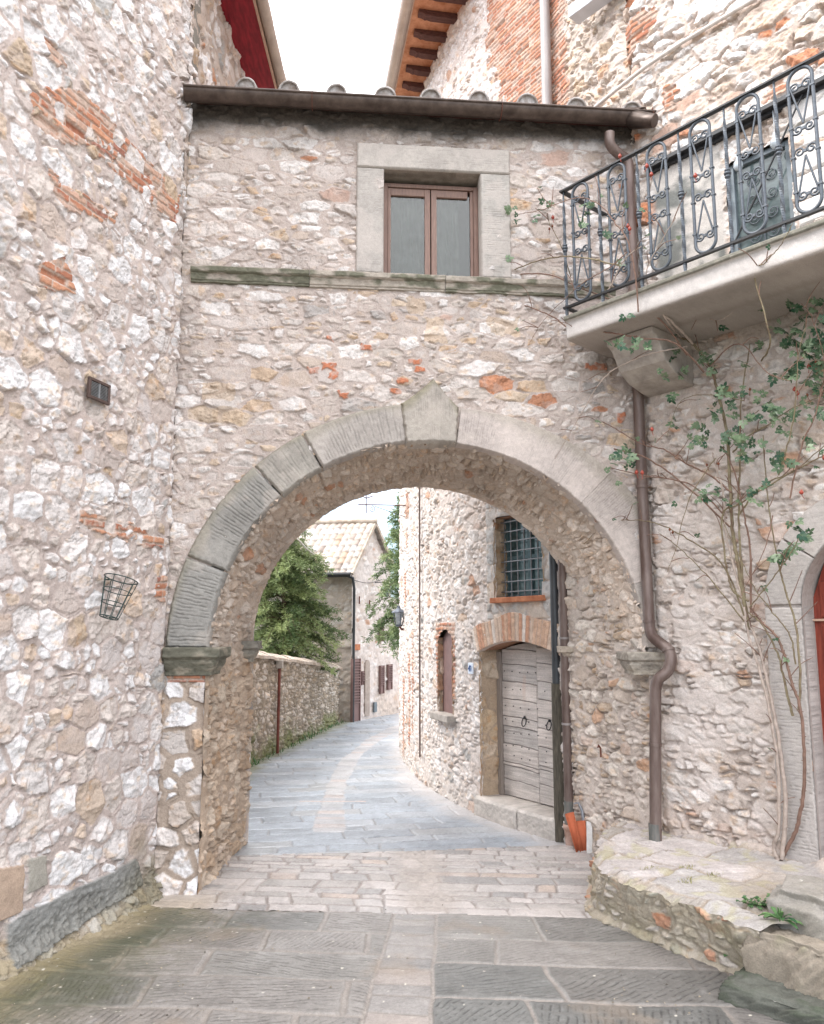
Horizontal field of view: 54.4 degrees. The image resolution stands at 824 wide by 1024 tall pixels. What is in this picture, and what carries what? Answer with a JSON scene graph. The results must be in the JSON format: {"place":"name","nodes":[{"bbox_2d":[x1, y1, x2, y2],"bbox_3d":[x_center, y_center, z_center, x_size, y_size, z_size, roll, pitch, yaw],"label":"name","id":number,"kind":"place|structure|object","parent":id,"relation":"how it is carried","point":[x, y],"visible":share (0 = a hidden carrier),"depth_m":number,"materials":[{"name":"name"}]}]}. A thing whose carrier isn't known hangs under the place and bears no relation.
{"place":"outdoors","nodes":[
{"label":"outdoors","id":0,"kind":"place"},
{"bbox_2d":[0,0,286,980],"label":"stone house","id":1,"kind":"structure","parent":0,"point":[96,116],"depth_m":5.82,"materials":[{"name":"stone"}]},
{"bbox_2d":[99,573,137,620],"bbox_3d":[-2.137,0.621,5.844,0.258,0.338,0.245,3,-9,-20],"label":"wire basket","id":2,"kind":"object","parent":1,"relation":"attached to","point":[102,599],"visible":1,"depth_m":5.80,"materials":[{"name":"grey metal"}]},
{"bbox_2d":[297,538,327,563],"bbox_3d":[-2.535,0.204,16.230,1.029,1.235,5.860,-3,-9,20],"label":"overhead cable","id":3,"kind":"object","parent":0,"point":[305,547],"visible":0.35,"depth_m":16.78,"materials":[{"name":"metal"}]},
{"bbox_2d":[269,0,400,596],"label":"sky","id":4,"kind":"structure","parent":0,"point":[322,43],"materials":[{"name":"white"}]},
{"bbox_2d":[151,845,593,917],"bbox_3d":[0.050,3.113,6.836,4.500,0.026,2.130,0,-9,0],"label":"cobbled path","id":5,"kind":"structure","parent":0,"point":[539,881],"depth_m":6.66,"materials":[{"name":"stone"}]},
{"bbox_2d":[254,518,398,721],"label":"stone house","id":6,"kind":"structure","parent":5,"relation":"on","point":[353,549],"depth_m":19.71,"materials":[{"name":"stone"}]},
{"bbox_2d":[350,658,360,721],"bbox_3d":[-1.331,4.225,19.023,0.073,1.467,0.379,-4,-10,27],"label":"shutter door","id":7,"kind":"structure","parent":6,"relation":"in","point":[357,698],"depth_m":19.03,"materials":[{"name":"brown wood"}]},
{"bbox_2d":[361,671,364,684],"bbox_3d":[-1.192,4.010,19.355,0.073,0.326,0.111,-4,-10,27],"label":"window","id":8,"kind":"structure","parent":6,"relation":"in","point":[362,672],"depth_m":19.32,"materials":[{"name":"brown wood"}]},
{"bbox_2d":[364,660,369,715],"bbox_3d":[-1.119,4.292,19.584,0.080,1.344,0.224,-4,-10,27],"label":"door frame","id":9,"kind":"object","parent":6,"relation":"in","point":[367,663],"depth_m":19.55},
{"bbox_2d":[379,665,384,693],"bbox_3d":[-0.758,4.219,20.189,0.073,0.694,0.197,-4,-10,27],"label":"window shutter","id":10,"kind":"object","parent":6,"relation":"in","point":[381,668],"depth_m":20.17,"materials":[{"name":"wood"}]},
{"bbox_2d":[386,664,392,689],"bbox_3d":[-0.570,4.231,20.563,0.073,0.635,0.220,-4,-10,27],"label":"window shutter","id":11,"kind":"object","parent":6,"relation":"in","point":[389,683],"depth_m":20.54,"materials":[{"name":"brown wood"}]},
{"bbox_2d":[154,77,676,895],"bbox_3d":[0.202,-0.492,7.742,4.706,7.508,1.880,1,-9,-3],"label":"gatehouse","id":12,"kind":"object","parent":5,"relation":"on","point":[354,311],"visible":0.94,"depth_m":7.30,"materials":[{"name":"stone"}]},
{"bbox_2d":[383,183,478,275],"bbox_3d":[0.173,-2.625,7.657,0.911,1.000,0.123,1,-9,-5],"label":"window","id":13,"kind":"structure","parent":12,"relation":"in","point":[410,212],"depth_m":7.67,"materials":[{"name":"brown wood"}]},
{"bbox_2d":[358,0,575,842],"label":"stone house","id":14,"kind":"structure","parent":5,"relation":"on","point":[482,623],"depth_m":9.69,"materials":[{"name":"stone"}]},
{"bbox_2d":[490,517,545,602],"bbox_3d":[1.250,0.509,8.982,0.280,1.000,0.905,5,-10,-32],"label":"window","id":15,"kind":"structure","parent":14,"relation":"in","point":[524,574],"depth_m":9.09,"materials":[{"name":"grey glass"}]},
{"bbox_2d":[496,643,553,806],"bbox_3d":[1.379,2.330,8.896,0.110,1.735,1.314,5,-10,-31],"label":"door","id":16,"kind":"structure","parent":14,"relation":"in","point":[524,701],"depth_m":9.04,"materials":[{"name":"grey wood"}]},
{"bbox_2d":[565,812,582,851],"bbox_3d":[1.553,3.068,7.676,0.164,0.367,0.062,-3,-9,20],"label":"roof tile","id":17,"kind":"object","parent":5,"relation":"on","point":[571,819],"visible":1,"depth_m":7.68,"materials":[{"name":"ceramic"}]},
{"bbox_2d":[575,820,586,851],"bbox_3d":[1.622,3.106,7.682,0.122,0.287,0.080,0,-9,0],"label":"roof tile","id":18,"kind":"object","parent":5,"relation":"on","point":[581,825],"visible":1,"depth_m":7.68,"materials":[{"name":"ceramic"}]},
{"bbox_2d":[586,821,591,853],"bbox_3d":[1.685,3.093,7.613,0.055,0.301,0.060,0,-9,0],"label":"stone offcut","id":19,"kind":"object","parent":5,"relation":"on","point":[589,835],"visible":1,"depth_m":7.61,"materials":[{"name":"white stone"}]},
{"bbox_2d":[550,0,823,863],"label":"stone house","id":20,"kind":"structure","parent":5,"relation":"on","point":[731,92],"depth_m":6.68,"materials":[{"name":"stone"}]},
{"bbox_2d":[574,802,584,820],"bbox_3d":[1.630,2.936,7.765,0.123,0.242,0.050,-7,-11,40],"label":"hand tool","id":21,"kind":"object","parent":20,"relation":"attached to","point":[582,811],"visible":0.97,"depth_m":7.75,"materials":[{"name":"grey metal"}]},
{"bbox_2d":[729,139,795,251],"bbox_3d":[2.937,-2.398,6.679,0.060,1.260,0.535,7,-11,-40],"label":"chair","id":22,"kind":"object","parent":20,"relation":"in","point":[772,178],"depth_m":6.70,"materials":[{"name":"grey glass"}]},
{"bbox_2d":[813,565,823,740],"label":"door","id":23,"kind":"structure","parent":20,"relation":"in","point":[819,593],"depth_m":6.10,"materials":[{"name":"red wood"}]},
{"bbox_2d":[584,817,823,973],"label":"stone ledge","id":24,"kind":"object","parent":5,"relation":"on","point":[705,918],"visible":0.93,"depth_m":5.54,"materials":[{"name":"grey stone"}]},
{"bbox_2d":[504,154,823,860],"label":"rose bush","id":25,"kind":"object","parent":24,"relation":"on","point":[809,344],"visible":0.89,"depth_m":6.18,"materials":[{"name":"green plant"}]},
{"bbox_2d":[736,893,769,910],"bbox_3d":[2.154,2.408,4.955,0.273,0.065,0.209,0,-9,0],"label":"weed","id":26,"kind":"object","parent":24,"relation":"on","point":[755,903],"visible":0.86,"depth_m":4.95,"materials":[{"name":"green plant"}]},
{"bbox_2d":[0,904,790,1023],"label":"pavement","id":27,"kind":"structure","parent":0,"point":[533,966],"depth_m":4.88,"materials":[{"name":"stone"}]},
{"bbox_2d":[11,892,719,1019],"bbox_3d":[-0.212,2.878,5.355,4.884,0.007,2.136,0,-9,0],"label":"debris","id":28,"kind":"object","parent":27,"relation":"on","point":[330,986],"visible":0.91,"depth_m":4.66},
{"bbox_2d":[718,967,823,1023],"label":"stone step","id":29,"kind":"object","parent":27,"relation":"on","point":[764,996],"visible":0.76,"depth_m":4.41,"materials":[{"name":"grey stone"}]},
{"bbox_2d":[740,924,823,999],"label":"stone step","id":30,"kind":"object","parent":27,"relation":"on","point":[790,959],"visible":0.73,"depth_m":4.54,"materials":[{"name":"grey stone"}]},
{"bbox_2d":[758,907,803,929],"bbox_3d":[2.143,2.369,4.679,0.199,0.101,0.252,5,-10,-32],"label":"weed","id":31,"kind":"object","parent":30,"relation":"on","point":[778,913],"visible":1,"depth_m":4.67,"materials":[{"name":"green plant"}]},
{"bbox_2d":[766,874,823,940],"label":"stone step","id":32,"kind":"object","parent":30,"relation":"on","point":[799,898],"visible":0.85,"depth_m":4.73,"materials":[{"name":"grey stone"}]},
{"bbox_2d":[235,713,565,855],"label":"road","id":33,"kind":"structure","parent":0,"point":[353,787],"depth_m":9.67,"materials":[{"name":"grey stone"}]},
{"bbox_2d":[250,651,342,763],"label":"garden wall","id":34,"kind":"structure","parent":33,"relation":"on","point":[294,699],"depth_m":14.83,"materials":[{"name":"stone"}]},
{"bbox_2d":[251,718,345,766],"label":"undergrowth","id":35,"kind":"object","parent":33,"relation":"on","point":[254,760],"visible":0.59,"depth_m":15.43,"materials":[{"name":"green plant"}]},
{"bbox_2d":[254,523,351,677],"bbox_3d":[-2.670,2.160,17.542,2.768,5.100,2.618,0,-9,0],"label":"conifer tree","id":36,"kind":"object","parent":33,"relation":"on","point":[295,607],"visible":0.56,"depth_m":17.19,"materials":[{"name":"green plant"}]},
{"bbox_2d":[361,492,399,660],"bbox_3d":[-0.015,1.992,17.247,1.996,5.343,1.944,3,-9,-22],"label":"conifer tree","id":37,"kind":"object","parent":33,"relation":"on","point":[392,632],"visible":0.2,"depth_m":17.21,"materials":[{"name":"green plant"}]},
{"bbox_2d":[563,823,573,845],"bbox_3d":[1.559,3.175,7.893,0.138,0.202,0.139,0,-9,0],"label":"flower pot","id":38,"kind":"object","parent":33,"relation":"on","point":[568,839],"visible":0.54,"depth_m":7.85,"materials":[{"name":"ceramic"}]},
{"bbox_2d":[640,864,722,883],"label":"grass","id":39,"kind":"structure","parent":0,"point":[689,866],"depth_m":5.62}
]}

